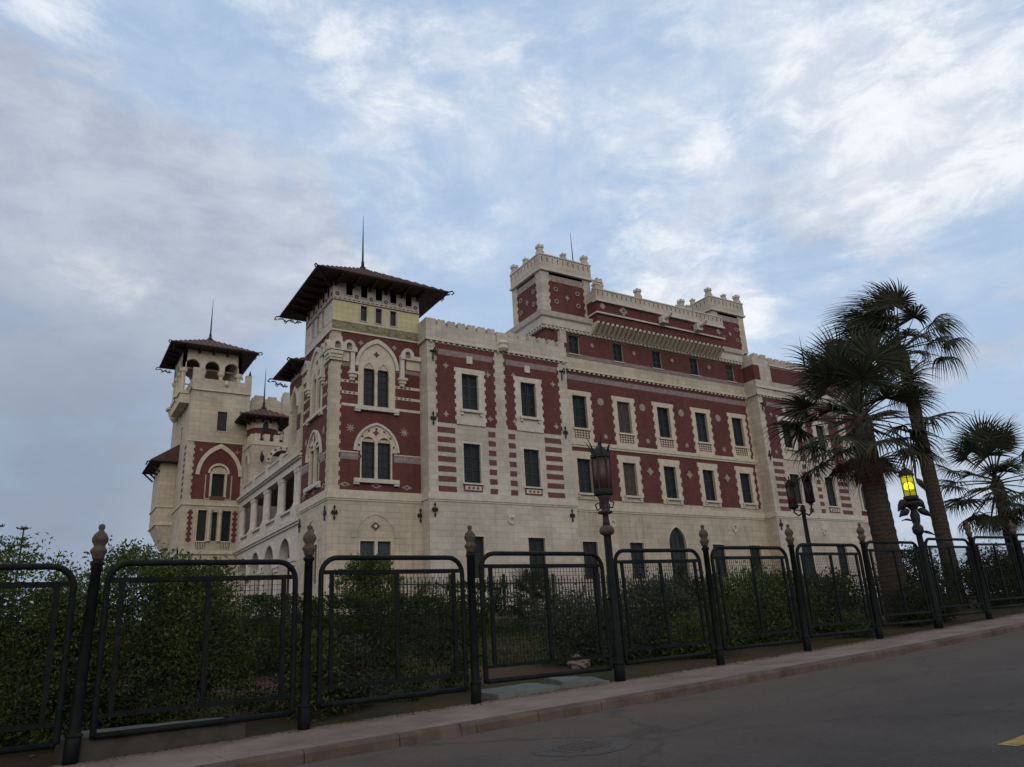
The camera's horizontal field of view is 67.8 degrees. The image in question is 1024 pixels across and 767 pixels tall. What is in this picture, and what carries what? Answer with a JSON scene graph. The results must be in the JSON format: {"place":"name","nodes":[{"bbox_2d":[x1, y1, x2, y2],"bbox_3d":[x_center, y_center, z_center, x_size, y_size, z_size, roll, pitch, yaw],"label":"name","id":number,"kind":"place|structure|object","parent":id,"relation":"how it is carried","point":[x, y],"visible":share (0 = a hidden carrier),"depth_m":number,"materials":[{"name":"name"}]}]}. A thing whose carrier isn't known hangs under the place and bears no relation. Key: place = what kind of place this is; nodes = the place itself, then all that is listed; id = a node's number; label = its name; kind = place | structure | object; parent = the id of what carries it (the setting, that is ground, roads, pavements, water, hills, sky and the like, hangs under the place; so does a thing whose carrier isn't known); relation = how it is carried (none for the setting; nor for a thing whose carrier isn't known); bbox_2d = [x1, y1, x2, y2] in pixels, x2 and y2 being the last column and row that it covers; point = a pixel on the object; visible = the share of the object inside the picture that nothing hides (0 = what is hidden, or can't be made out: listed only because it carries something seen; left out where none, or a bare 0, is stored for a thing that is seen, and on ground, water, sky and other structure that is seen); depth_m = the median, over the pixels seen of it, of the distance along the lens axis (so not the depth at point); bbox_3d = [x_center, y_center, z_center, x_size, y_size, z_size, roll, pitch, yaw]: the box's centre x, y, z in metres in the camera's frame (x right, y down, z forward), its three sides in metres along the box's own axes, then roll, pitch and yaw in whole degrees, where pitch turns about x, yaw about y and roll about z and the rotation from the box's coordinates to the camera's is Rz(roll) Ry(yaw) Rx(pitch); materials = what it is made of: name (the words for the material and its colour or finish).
{"place":"outdoors","nodes":[
{"label":"outdoors","id":0,"kind":"place"},
{"bbox_2d":[81,717,222,737],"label":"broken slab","id":1,"kind":"structure","parent":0,"point":[85,733],"depth_m":11.60,"materials":[{"name":"grey concrete"}]},
{"bbox_2d":[123,609,882,709],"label":"lawn grass","id":2,"kind":"structure","parent":0,"point":[535,643],"depth_m":22.96,"materials":[{"name":"green plant"}]},
{"bbox_2d":[0,592,1023,766],"bbox_3d":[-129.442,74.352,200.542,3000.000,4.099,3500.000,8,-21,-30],"label":"ground","id":3,"kind":"structure","parent":0,"point":[41,758],"depth_m":18.56,"materials":[{"name":"grey concrete"}]},
{"bbox_2d":[0,544,17,607],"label":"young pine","id":4,"kind":"object","parent":3,"relation":"on","point":[7,563],"visible":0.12,"depth_m":20.21,"materials":[{"name":"green plant"}]},
{"bbox_2d":[4,526,30,652],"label":"shrub","id":5,"kind":"object","parent":3,"relation":"on","point":[23,529],"visible":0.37,"depth_m":19.95,"materials":[{"name":"green plant"}]},
{"bbox_2d":[0,527,100,747],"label":"shrub","id":6,"kind":"object","parent":3,"relation":"on","point":[11,598],"visible":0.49,"depth_m":12.31,"materials":[{"name":"green plant"}]},
{"bbox_2d":[0,567,140,756],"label":"shrub","id":7,"kind":"object","parent":3,"relation":"on","point":[46,734],"visible":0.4,"depth_m":12.29,"materials":[{"name":"green plant"}]},
{"bbox_2d":[53,722,245,764],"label":"concrete plinth","id":8,"kind":"structure","parent":3,"relation":"on","point":[92,750],"depth_m":11.17,"materials":[{"name":"grey concrete"}]},
{"bbox_2d":[30,535,278,730],"bbox_3d":[-6.459,4.549,13.798,3.990,3.564,3.637,8,-21,-30],"label":"shrub","id":9,"kind":"object","parent":3,"relation":"on","point":[199,592],"visible":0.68,"depth_m":13.37,"materials":[{"name":"green plant"}]},
{"bbox_2d":[199,592,328,678],"bbox_3d":[-6.457,6.590,19.967,3.883,2.240,2.089,8,-21,-30],"label":"hedge","id":10,"kind":"object","parent":3,"relation":"on","point":[288,600],"visible":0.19,"depth_m":19.87,"materials":[{"name":"green plant"}]},
{"bbox_2d":[275,627,359,721],"bbox_3d":[-3.698,5.363,14.312,1.573,1.983,1.339,8,-21,-30],"label":"shrub","id":11,"kind":"object","parent":3,"relation":"on","point":[316,713],"visible":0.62,"depth_m":14.18,"materials":[{"name":"green plant"}]},
{"bbox_2d":[215,591,482,715],"bbox_3d":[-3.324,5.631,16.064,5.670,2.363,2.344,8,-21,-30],"label":"hedge","id":12,"kind":"object","parent":3,"relation":"on","point":[374,606],"visible":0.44,"depth_m":16.06,"materials":[{"name":"green plant"}]},
{"bbox_2d":[315,630,394,713],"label":"shrub","id":13,"kind":"object","parent":3,"relation":"on","point":[352,693],"visible":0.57,"depth_m":14.66,"materials":[{"name":"green plant"}]},
{"bbox_2d":[328,550,405,610],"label":"topiary shrub","id":14,"kind":"object","parent":3,"relation":"on","point":[372,578],"visible":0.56,"depth_m":21.85,"materials":[{"name":"green plant"}]},
{"bbox_2d":[400,579,539,639],"bbox_3d":[-1.666,8.121,27.352,5.758,2.142,2.430,8,-21,-30],"label":"hedge","id":15,"kind":"object","parent":3,"relation":"on","point":[497,597],"visible":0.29,"depth_m":27.47,"materials":[{"name":"green plant"}]},
{"bbox_2d":[142,221,879,619],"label":"palace","id":16,"kind":"structure","parent":3,"relation":"on","point":[390,423],"depth_m":54.33,"materials":[{"name":"beige stone"}]},
{"bbox_2d":[195,509,207,548],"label":"window","id":17,"kind":"structure","parent":16,"relation":"in","point":[200,534],"depth_m":60.26,"materials":[{"name":"black glass"}]},
{"bbox_2d":[193,565,225,619],"bbox_3d":[-23.537,16.545,58.968,2.500,5.250,0.360,8,-21,-30],"label":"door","id":18,"kind":"structure","parent":16,"relation":"in","point":[202,565],"depth_m":59.63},
{"bbox_2d":[210,511,217,541],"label":"window","id":19,"kind":"structure","parent":16,"relation":"in","point":[214,519],"depth_m":60.76,"materials":[{"name":"black glass"}]},
{"bbox_2d":[196,444,241,499],"bbox_3d":[-23.892,7.207,62.134,3.600,4.580,0.420,8,-21,-30],"label":"arched window","id":20,"kind":"structure","parent":16,"relation":"in","point":[217,482],"depth_m":61.93,"materials":[{"name":"beige stone"}]},
{"bbox_2d":[216,411,227,431],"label":"window","id":21,"kind":"structure","parent":16,"relation":"in","point":[222,417],"depth_m":63.46,"materials":[{"name":"black glass"}]},
{"bbox_2d":[220,510,231,548],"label":"window","id":22,"kind":"structure","parent":16,"relation":"in","point":[225,519],"depth_m":61.20,"materials":[{"name":"black glass"}]},
{"bbox_2d":[304,514,319,585],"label":"window","id":23,"kind":"structure","parent":16,"relation":"in","point":[313,517],"depth_m":43.84,"materials":[{"name":"beige stone"}]},
{"bbox_2d":[303,430,321,495],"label":"arched window","id":24,"kind":"structure","parent":16,"relation":"in","point":[315,437],"depth_m":45.96,"materials":[{"name":"beige stone"}]},
{"bbox_2d":[312,320,314,338],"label":"window","id":25,"kind":"structure","parent":16,"relation":"in","point":[314,320],"depth_m":49.45,"materials":[{"name":"beige stone"}]},
{"bbox_2d":[305,347,322,425],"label":"arched window","id":26,"kind":"structure","parent":16,"relation":"in","point":[314,369],"depth_m":47.58,"materials":[{"name":"beige stone"}]},
{"bbox_2d":[316,315,319,333],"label":"window","id":27,"kind":"structure","parent":16,"relation":"in","point":[319,315],"depth_m":48.70,"materials":[{"name":"beige stone"}]},
{"bbox_2d":[321,309,324,328],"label":"window","id":28,"kind":"structure","parent":16,"relation":"in","point":[324,309],"depth_m":47.89,"materials":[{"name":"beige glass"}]},
{"bbox_2d":[345,283,353,296],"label":"window","id":29,"kind":"structure","parent":16,"relation":"in","point":[345,283],"depth_m":47.41,"materials":[{"name":"beige stone"}]},
{"bbox_2d":[360,286,367,299],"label":"window","id":30,"kind":"structure","parent":16,"relation":"in","point":[360,286],"depth_m":47.88,"materials":[{"name":"beige stone"}]},
{"bbox_2d":[360,305,367,322],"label":"window","id":31,"kind":"structure","parent":16,"relation":"in","point":[362,309],"depth_m":47.63,"materials":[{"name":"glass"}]},
{"bbox_2d":[351,509,399,580],"bbox_3d":[-7.842,9.229,43.575,2.980,4.110,0.295,8,-21,-30],"label":"window","id":32,"kind":"structure","parent":16,"relation":"in","point":[381,548],"depth_m":43.70,"materials":[{"name":"beige stone"}]},
{"bbox_2d":[353,423,399,486],"bbox_3d":[-8.056,4.191,45.160,2.860,3.780,0.500,8,-21,-30],"label":"arched window","id":33,"kind":"structure","parent":16,"relation":"in","point":[376,459],"depth_m":45.20,"materials":[{"name":"beige stone"}]},
{"bbox_2d":[354,339,399,415],"bbox_3d":[-8.303,-0.433,46.701,2.840,4.780,0.500,8,-21,-30],"label":"arched window","id":34,"kind":"structure","parent":16,"relation":"in","point":[379,387],"depth_m":46.71,"materials":[{"name":"beige stone"}]},
{"bbox_2d":[374,307,382,324],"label":"window","id":35,"kind":"structure","parent":16,"relation":"in","point":[377,312],"depth_m":48.12,"materials":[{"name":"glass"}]},
{"bbox_2d":[375,289,382,301],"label":"window","id":36,"kind":"structure","parent":16,"relation":"in","point":[375,289],"depth_m":48.39,"materials":[{"name":"beige stone"}]},
{"bbox_2d":[389,292,396,304],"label":"window","id":37,"kind":"structure","parent":16,"relation":"in","point":[389,292],"depth_m":48.86,"materials":[{"name":"beige stone"}]},
{"bbox_2d":[389,310,396,327],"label":"window","id":38,"kind":"structure","parent":16,"relation":"in","point":[391,315],"depth_m":48.61,"materials":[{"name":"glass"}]},
{"bbox_2d":[404,296,411,307],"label":"window","id":39,"kind":"structure","parent":16,"relation":"in","point":[404,296],"depth_m":49.38,"materials":[{"name":"beige stone"}]},
{"bbox_2d":[454,356,486,426],"bbox_3d":[-2.686,0.466,48.586,2.240,4.600,0.500,8,-21,-30],"label":"window","id":40,"kind":"structure","parent":16,"relation":"in","point":[467,412],"depth_m":48.51,"materials":[{"name":"beige stone"}]},
{"bbox_2d":[462,441,483,491],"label":"window","id":41,"kind":"structure","parent":16,"relation":"in","point":[470,453],"depth_m":47.17,"materials":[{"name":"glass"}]},
{"bbox_2d":[465,535,486,579],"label":"window","id":42,"kind":"structure","parent":16,"relation":"in","point":[478,551],"depth_m":45.62,"materials":[{"name":"black glass"}]},
{"bbox_2d":[513,365,544,432],"bbox_3d":[1.080,1.007,50.816,2.240,4.600,0.500,8,-21,-30],"label":"window","id":43,"kind":"structure","parent":16,"relation":"in","point":[526,419],"depth_m":50.74,"materials":[{"name":"beige stone"}]},
{"bbox_2d":[522,447,543,495],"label":"window","id":44,"kind":"structure","parent":16,"relation":"in","point":[530,457],"depth_m":49.40,"materials":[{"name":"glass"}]},
{"bbox_2d":[527,537,546,577],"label":"window","id":45,"kind":"structure","parent":16,"relation":"in","point":[534,543],"depth_m":47.84,"materials":[{"name":"grey glass"}]},
{"bbox_2d":[568,334,581,355],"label":"window","id":46,"kind":"structure","parent":16,"relation":"in","point":[572,341],"depth_m":56.10,"materials":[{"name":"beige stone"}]},
{"bbox_2d":[567,389,594,441],"bbox_3d":[4.831,2.329,54.244,2.190,3.740,0.440,8,-21,-30],"label":"window","id":47,"kind":"structure","parent":16,"relation":"in","point":[579,430],"depth_m":54.33,"materials":[{"name":"beige stone"}]},
{"bbox_2d":[572,450,597,499],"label":"window","id":48,"kind":"structure","parent":16,"relation":"in","point":[583,490],"depth_m":52.89,"materials":[{"name":"beige stone"}]},
{"bbox_2d":[582,541,600,579],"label":"window","id":49,"kind":"structure","parent":16,"relation":"in","point":[587,546],"depth_m":51.26,"materials":[{"name":"grey glass"}]},
{"bbox_2d":[612,343,625,363],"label":"window","id":50,"kind":"structure","parent":16,"relation":"in","point":[617,354],"depth_m":58.17,"materials":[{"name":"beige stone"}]},
{"bbox_2d":[611,396,638,446],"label":"window","id":51,"kind":"structure","parent":16,"relation":"in","point":[624,437],"depth_m":56.34,"materials":[{"name":"beige stone"}]},
{"bbox_2d":[616,455,643,502],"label":"window","id":52,"kind":"structure","parent":16,"relation":"in","point":[626,474],"depth_m":55.00,"materials":[{"name":"beige stone"}]},
{"bbox_2d":[629,542,647,579],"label":"window","id":53,"kind":"structure","parent":16,"relation":"in","point":[632,545],"depth_m":53.29,"materials":[{"name":"grey glass"}]},
{"bbox_2d":[651,350,663,369],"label":"window","id":54,"kind":"structure","parent":16,"relation":"in","point":[655,356],"depth_m":60.17,"materials":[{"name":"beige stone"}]},
{"bbox_2d":[651,401,677,450],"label":"window","id":55,"kind":"structure","parent":16,"relation":"in","point":[663,441],"depth_m":58.32,"materials":[{"name":"beige stone"}]},
{"bbox_2d":[657,459,683,504],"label":"window","id":56,"kind":"structure","parent":16,"relation":"in","point":[668,486],"depth_m":56.97,"materials":[{"name":"beige stone"}]},
{"bbox_2d":[668,526,690,589],"bbox_3d":[12.052,12.607,55.255,1.880,4.570,0.310,8,-21,-30],"label":"arched window","id":57,"kind":"structure","parent":16,"relation":"in","point":[675,539],"depth_m":55.56,"materials":[{"name":"grey glass"}]},
{"bbox_2d":[689,358,701,376],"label":"window","id":58,"kind":"structure","parent":16,"relation":"in","point":[693,364],"depth_m":62.18,"materials":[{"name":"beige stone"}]},
{"bbox_2d":[689,407,715,454],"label":"window","id":59,"kind":"structure","parent":16,"relation":"in","point":[702,446],"depth_m":60.33,"materials":[{"name":"beige stone"}]},
{"bbox_2d":[697,463,721,506],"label":"window","id":60,"kind":"structure","parent":16,"relation":"in","point":[706,480],"depth_m":58.99,"materials":[{"name":"beige stone"}]},
{"bbox_2d":[712,544,729,578],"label":"window","id":61,"kind":"structure","parent":16,"relation":"in","point":[718,552],"depth_m":57.42,"materials":[{"name":"grey glass"}]},
{"bbox_2d":[725,364,736,382],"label":"window","id":62,"kind":"structure","parent":16,"relation":"in","point":[729,374],"depth_m":64.28,"materials":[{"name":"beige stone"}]},
{"bbox_2d":[726,412,750,458],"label":"window","id":63,"kind":"structure","parent":16,"relation":"in","point":[738,449],"depth_m":62.40,"materials":[{"name":"beige stone"}]},
{"bbox_2d":[734,466,758,508],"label":"window","id":64,"kind":"structure","parent":16,"relation":"in","point":[744,493],"depth_m":61.06,"materials":[{"name":"beige stone"}]},
{"bbox_2d":[748,544,764,577],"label":"window","id":65,"kind":"structure","parent":16,"relation":"in","point":[752,552],"depth_m":59.41,"materials":[{"name":"grey glass"}]},
{"bbox_2d":[775,406,799,460],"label":"window","id":66,"kind":"structure","parent":16,"relation":"in","point":[789,453],"depth_m":63.41,"materials":[{"name":"beige stone"}]},
{"bbox_2d":[788,472,805,510],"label":"window","id":67,"kind":"structure","parent":16,"relation":"in","point":[799,500],"depth_m":62.56,"materials":[{"name":"beige stone"}]},
{"bbox_2d":[801,546,815,574],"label":"window","id":68,"kind":"structure","parent":16,"relation":"in","point":[803,548],"depth_m":60.70,"materials":[{"name":"grey glass"}]},
{"bbox_2d":[811,413,834,463],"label":"window","id":69,"kind":"structure","parent":16,"relation":"in","point":[816,432],"depth_m":66.17,"materials":[{"name":"beige stone"}]},
{"bbox_2d":[823,476,840,512],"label":"window","id":70,"kind":"structure","parent":16,"relation":"in","point":[833,508],"depth_m":64.57,"materials":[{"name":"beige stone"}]},
{"bbox_2d":[836,547,851,574],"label":"window","id":71,"kind":"structure","parent":16,"relation":"in","point":[839,549],"depth_m":62.99,"materials":[{"name":"grey glass"}]},
{"bbox_2d":[857,485,866,511],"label":"arched window","id":72,"kind":"structure","parent":16,"relation":"in","point":[862,500],"depth_m":67.75,"materials":[{"name":"beige stone"}]},
{"bbox_2d":[470,683,563,699],"bbox_3d":[0.115,6.265,15.392,1.725,0.218,0.993,10,-19,-38],"label":"broken slab","id":73,"kind":"object","parent":3,"relation":"on","point":[513,691],"depth_m":15.19,"materials":[{"name":"grey concrete"}]},
{"bbox_2d":[507,562,564,629],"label":"shrub","id":74,"kind":"object","parent":3,"relation":"on","point":[537,578],"visible":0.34,"depth_m":29.93,"materials":[{"name":"green plant"}]},
{"bbox_2d":[567,654,590,668],"bbox_3d":[1.739,7.138,19.501,0.584,0.448,0.552,3,-19,-18],"label":"rock","id":75,"kind":"object","parent":3,"relation":"on","point":[581,664],"visible":0.67,"depth_m":19.30,"materials":[{"name":"beige stone"}]},
{"bbox_2d":[513,583,666,667],"bbox_3d":[2.088,6.503,20.887,4.048,2.543,3.584,8,-21,-30],"label":"shrub","id":76,"kind":"object","parent":3,"relation":"on","point":[562,615],"visible":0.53,"depth_m":20.44,"materials":[{"name":"green plant"}]},
{"bbox_2d":[192,622,1023,766],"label":"kerb","id":77,"kind":"structure","parent":3,"relation":"on","point":[336,750],"depth_m":12.39,"materials":[{"name":"concrete"}]},
{"bbox_2d":[391,573,842,610],"bbox_3d":[8.714,12.051,44.159,33.620,2.050,0.120,8,-21,-30],"label":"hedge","id":78,"kind":"object","parent":3,"relation":"on","point":[599,582],"visible":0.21,"depth_m":40.45,"materials":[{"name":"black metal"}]},
{"bbox_2d":[603,567,720,656],"bbox_3d":[4.073,6.665,22.387,3.702,2.796,3.376,8,-21,-30],"label":"shrub","id":79,"kind":"object","parent":3,"relation":"on","point":[655,608],"visible":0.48,"depth_m":21.97,"materials":[{"name":"green plant"}]},
{"bbox_2d":[672,557,693,606],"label":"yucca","id":80,"kind":"object","parent":3,"relation":"on","point":[680,571],"visible":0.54,"depth_m":30.11,"materials":[{"name":"green plant"}]},
{"bbox_2d":[630,569,745,609],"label":"shrub","id":81,"kind":"object","parent":3,"relation":"on","point":[693,583],"visible":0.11,"depth_m":39.63,"materials":[{"name":"green plant"}]},
{"bbox_2d":[651,602,746,659],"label":"shrub","id":82,"kind":"object","parent":3,"relation":"on","point":[699,648],"visible":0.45,"depth_m":20.34,"materials":[{"name":"green plant"}]},
{"bbox_2d":[687,560,834,645],"bbox_3d":[7.599,6.873,23.826,5.118,2.754,3.704,8,-21,-30],"label":"shrub","id":83,"kind":"object","parent":3,"relation":"on","point":[761,639],"visible":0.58,"depth_m":23.27,"materials":[{"name":"green plant"}]},
{"bbox_2d":[750,569,839,600],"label":"shrub","id":84,"kind":"object","parent":3,"relation":"on","point":[792,578],"visible":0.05,"depth_m":45.45,"materials":[{"name":"green plant"}]},
{"bbox_2d":[780,470,818,620],"bbox_3d":[11.745,6.424,30.122,1.272,6.111,0.629,-3,-18,-1],"label":"street lamp","id":85,"kind":"object","parent":3,"relation":"on","point":[792,497],"visible":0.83,"depth_m":30.57,"materials":[{"name":"black metal"}]},
{"bbox_2d":[776,563,887,632],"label":"shrub","id":86,"kind":"object","parent":3,"relation":"on","point":[833,597],"visible":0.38,"depth_m":25.71,"materials":[{"name":"green plant"}]},
{"bbox_2d":[829,607,884,638],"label":"shrub","id":87,"kind":"object","parent":3,"relation":"on","point":[855,626],"visible":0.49,"depth_m":23.48,"materials":[{"name":"green plant"}]},
{"bbox_2d":[763,319,976,625],"bbox_3d":[13.750,3.127,29.199,7.455,11.942,7.373,8,-21,-30],"label":"palm tree","id":88,"kind":"object","parent":3,"relation":"on","point":[843,367],"visible":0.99,"depth_m":28.65,"materials":[{"name":"green plant"}]},
{"bbox_2d":[799,276,978,608],"bbox_3d":[18.108,2.616,35.391,7.907,15.469,7.349,8,-21,-30],"label":"palm tree","id":89,"kind":"object","parent":3,"relation":"on","point":[879,306],"visible":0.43,"depth_m":35.48,"materials":[{"name":"green plant"}]},
{"bbox_2d":[872,539,969,612],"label":"shrub","id":90,"kind":"object","parent":3,"relation":"on","point":[937,574],"visible":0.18,"depth_m":31.10,"materials":[{"name":"green plant"}]},
{"bbox_2d":[880,576,965,626],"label":"shrub","id":91,"kind":"object","parent":3,"relation":"on","point":[925,616],"visible":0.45,"depth_m":26.45,"materials":[{"name":"green plant"}]},
{"bbox_2d":[934,411,1023,599],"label":"palm tree","id":92,"kind":"object","parent":3,"relation":"on","point":[984,441],"visible":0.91,"depth_m":36.15,"materials":[{"name":"green plant"}]},
{"bbox_2d":[940,540,1023,607],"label":"shrub","id":93,"kind":"object","parent":3,"relation":"on","point":[1000,602],"visible":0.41,"depth_m":32.10,"materials":[{"name":"green plant"}]},
{"bbox_2d":[0,0,1023,621],"label":"sky","id":94,"kind":"structure","parent":0,"point":[164,163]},
{"bbox_2d":[46,612,1023,766],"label":"pavement","id":95,"kind":"structure","parent":0,"point":[215,752],"depth_m":13.09,"materials":[{"name":"grey concrete"}]},
{"bbox_2d":[0,520,1023,765],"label":"fence","id":96,"kind":"object","parent":95,"relation":"on","point":[100,540],"visible":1,"depth_m":14.34,"materials":[{"name":"black metal"}]},
{"bbox_2d":[544,676,609,688],"bbox_3d":[1.370,6.402,16.211,1.183,0.238,0.838,9,-16,-24],"label":"broken slab","id":97,"kind":"object","parent":95,"relation":"on","point":[570,682],"depth_m":16.00,"materials":[{"name":"grey concrete"}]},
{"bbox_2d":[584,436,625,681],"bbox_3d":[2.180,3.900,17.085,0.748,5.482,0.649,8,-21,-30],"label":"street lamp","id":98,"kind":"object","parent":95,"relation":"on","point":[601,474],"visible":0.98,"depth_m":17.17,"materials":[{"name":"black metal"}]},
{"bbox_2d":[883,423,943,628],"bbox_3d":[13.195,4.586,24.971,0.712,6.860,1.134,26,-34,-55],"label":"street lamp","id":99,"kind":"object","parent":95,"relation":"on","point":[911,501],"visible":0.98,"depth_m":25.01,"materials":[{"name":"black metal"}]},
{"bbox_2d":[289,630,1023,766],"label":"road","id":100,"kind":"structure","parent":0,"point":[961,704],"depth_m":10.07,"materials":[{"name":"grey asphalt"}]},
{"bbox_2d":[552,741,609,751],"bbox_3d":[0.857,4.491,9.426,0.720,0.015,0.720,6,-20,-31],"label":"manhole cover","id":101,"kind":"object","parent":100,"relation":"on","point":[581,746],"visible":1,"depth_m":9.37,"materials":[{"name":"metal"}]},
{"bbox_2d":[531,738,633,756],"bbox_3d":[0.865,4.490,9.416,1.268,0.047,1.233,-1,-18,-5],"label":"road patch","id":102,"kind":"object","parent":100,"relation":"on","point":[616,745],"visible":1,"depth_m":9.33,"materials":[{"name":"grey asphalt"}]},
{"bbox_2d":[998,735,1023,745],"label":"road marking","id":103,"kind":"object","parent":100,"relation":"on","point":[1018,741],"visible":1,"depth_m":7.58,"materials":[{"name":"yellow paint"}]}
]}

